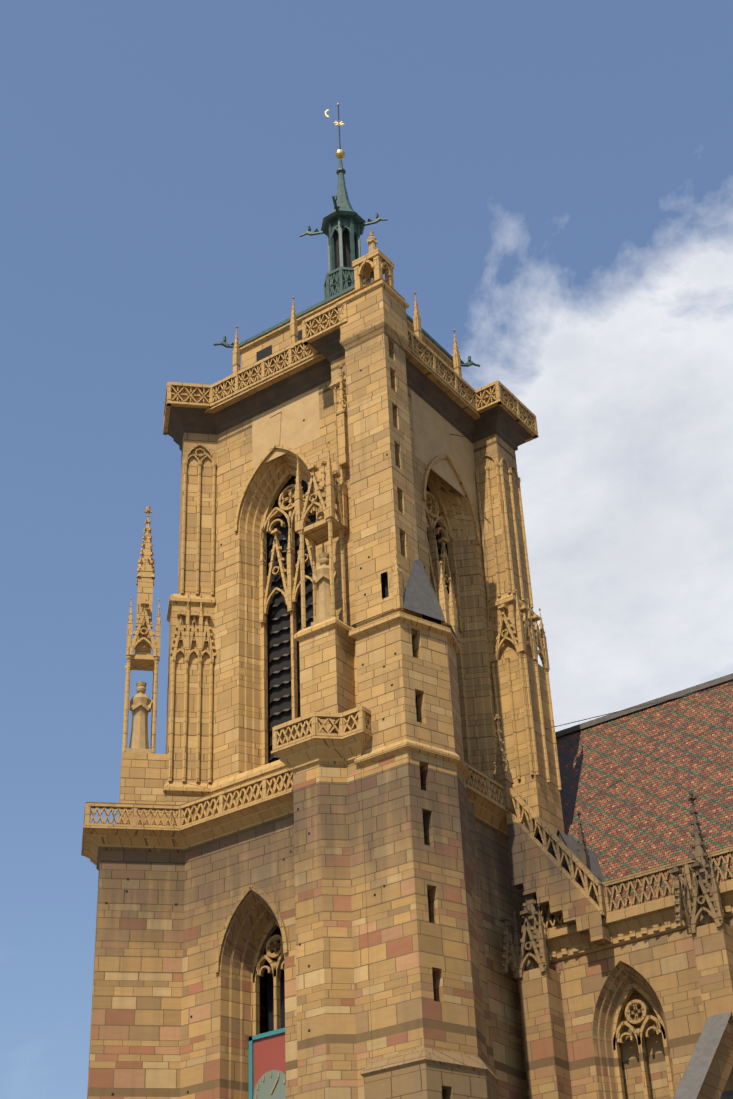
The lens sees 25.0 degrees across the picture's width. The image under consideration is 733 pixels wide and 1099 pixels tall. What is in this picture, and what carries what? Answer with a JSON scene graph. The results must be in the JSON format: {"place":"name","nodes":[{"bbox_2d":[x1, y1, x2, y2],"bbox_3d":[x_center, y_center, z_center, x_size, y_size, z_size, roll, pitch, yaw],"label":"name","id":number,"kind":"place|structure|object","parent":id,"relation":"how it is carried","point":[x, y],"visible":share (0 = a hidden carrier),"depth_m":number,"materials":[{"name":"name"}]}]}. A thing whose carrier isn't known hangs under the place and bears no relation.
{"place":"outdoors","nodes":[
{"label":"outdoors","id":0,"kind":"place"},
{"bbox_2d":[0,0,732,1098],"label":"sky","id":1,"kind":"structure","parent":0,"point":[552,180],"materials":[{"name":"blue"}]},
{"bbox_2d":[360,1047,499,1098],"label":"turret base","id":2,"kind":"object","parent":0,"point":[425,1073],"visible":1,"depth_m":51.33,"materials":[{"name":"beige stone"}]},
{"label":"paving","id":3,"kind":"structure","parent":0,"visible":0},
{"bbox_2d":[87,355,564,1098],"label":"corner buttress piers","id":4,"kind":"structure","parent":3,"relation":"on","point":[135,1015],"depth_m":59.72,"materials":[{"name":"stone"}]},
{"bbox_2d":[126,231,376,753],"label":"statues","id":5,"kind":"object","parent":4,"relation":"on","point":[140,705],"visible":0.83,"depth_m":64.64,"materials":[{"name":"stone"}]},
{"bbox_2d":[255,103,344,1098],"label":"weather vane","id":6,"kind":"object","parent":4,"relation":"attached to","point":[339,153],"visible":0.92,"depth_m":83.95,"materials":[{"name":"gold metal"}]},
{"bbox_2d":[122,248,561,790],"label":"pinnacles","id":7,"kind":"object","parent":4,"relation":"on","point":[327,525],"visible":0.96,"depth_m":67.46,"materials":[{"name":"stone"}]},
{"bbox_2d":[369,271,373,282],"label":"bell","id":8,"kind":"object","parent":7,"relation":"attached to","point":[372,277],"visible":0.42,"depth_m":69.90,"materials":[{"name":"grey metal"}]},
{"bbox_2d":[167,328,532,450],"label":"cornice","id":9,"kind":"structure","parent":4,"relation":"on","point":[505,426],"depth_m":72.70,"materials":[{"name":"beige stone"}]},
{"bbox_2d":[180,817,526,1098],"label":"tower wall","id":10,"kind":"structure","parent":3,"relation":"on","point":[220,877],"depth_m":59.12,"materials":[{"name":"stone"}]},
{"bbox_2d":[249,1028,284,1098],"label":"clock frame","id":11,"kind":"object","parent":10,"relation":"attached to","point":[251,1040],"visible":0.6,"depth_m":57.53,"materials":[{"name":"teal metal"}]},
{"bbox_2d":[253,1033,285,1089],"bbox_3d":[-3.114,19.837,55.758,2.000,6.900,0.100,-23,-38,28],"label":"clock panel","id":12,"kind":"object","parent":11,"relation":"in","point":[268,1053],"visible":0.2,"depth_m":57.31,"materials":[{"name":"red paint"}]},
{"bbox_2d":[253,1070,285,1098],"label":"clock face","id":13,"kind":"object","parent":12,"relation":"attached to","point":[266,1085],"visible":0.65,"depth_m":56.63},
{"bbox_2d":[267,935,284,1031],"bbox_3d":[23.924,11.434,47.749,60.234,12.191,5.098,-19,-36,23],"label":"window glass","id":14,"kind":"object","parent":10,"relation":"attached to","point":[270,1007],"visible":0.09,"depth_m":59.53,"materials":[{"name":"grey"}]},
{"bbox_2d":[204,323,496,812],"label":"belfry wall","id":15,"kind":"structure","parent":10,"relation":"on","point":[237,719],"depth_m":68.67,"materials":[{"name":"stone"}]},
{"bbox_2d":[105,225,448,1098],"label":"dark interiors","id":16,"kind":"object","parent":15,"relation":"in","point":[281,663],"visible":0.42,"depth_m":67.29,"materials":[{"name":"black"}]},
{"bbox_2d":[268,493,448,758],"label":"louvers","id":17,"kind":"object","parent":16,"relation":"on","point":[276,699],"visible":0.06,"depth_m":67.06,"materials":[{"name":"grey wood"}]},
{"bbox_2d":[214,159,479,366],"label":"copper roof","id":18,"kind":"structure","parent":15,"relation":"on","point":[337,283],"depth_m":80.14,"materials":[{"name":"teal metal"}]},
{"bbox_2d":[252,387,478,507],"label":"plaster wall panels","id":19,"kind":"object","parent":15,"relation":"attached to","point":[287,426],"visible":0.9,"depth_m":71.02,"materials":[{"name":"paint"}]},
{"bbox_2d":[270,105,732,728],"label":"ironwork","id":20,"kind":"object","parent":15,"relation":"on","point":[458,435],"visible":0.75,"depth_m":66.50,"materials":[{"name":"grey metal"}]},
{"bbox_2d":[339,287,487,1065],"bbox_3d":[1.538,3.178,61.301,2.740,31.500,3.340,-23,-38,28],"label":"stair turret","id":21,"kind":"object","parent":3,"relation":"on","point":[411,948],"visible":0.83,"depth_m":57.36,"materials":[{"name":"stone"}]},
{"bbox_2d":[506,812,732,1098],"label":"nave walls","id":22,"kind":"structure","parent":3,"relation":"on","point":[682,980],"depth_m":56.53,"materials":[{"name":"beige stone"}]},
{"bbox_2d":[81,277,732,972],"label":"stone moldings","id":23,"kind":"object","parent":22,"relation":"on","point":[635,925],"visible":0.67,"depth_m":60.93,"materials":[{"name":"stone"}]},
{"bbox_2d":[84,303,732,932],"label":"balustrade","id":24,"kind":"object","parent":22,"relation":"attached to","point":[288,731],"visible":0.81,"depth_m":61.58,"materials":[{"name":"stone"}]},
{"bbox_2d":[253,471,673,1098],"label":"tracery window","id":25,"kind":"structure","parent":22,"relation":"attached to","point":[433,505],"depth_m":64.49,"materials":[{"name":"stone"}]},
{"bbox_2d":[351,560,732,1098],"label":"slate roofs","id":26,"kind":"structure","parent":22,"relation":"on","point":[420,596],"depth_m":60.91,"materials":[{"name":"grey stone"}]},
{"bbox_2d":[493,714,731,978],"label":"nave pinnacles","id":27,"kind":"object","parent":22,"relation":"on","point":[703,907],"visible":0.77,"depth_m":57.93,"materials":[{"name":"beige stone"}]},
{"bbox_2d":[540,680,732,927],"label":"tiled roof","id":28,"kind":"structure","parent":22,"relation":"on","point":[629,782],"depth_m":65.29,"materials":[{"name":"multicoloured tile"}]}
]}

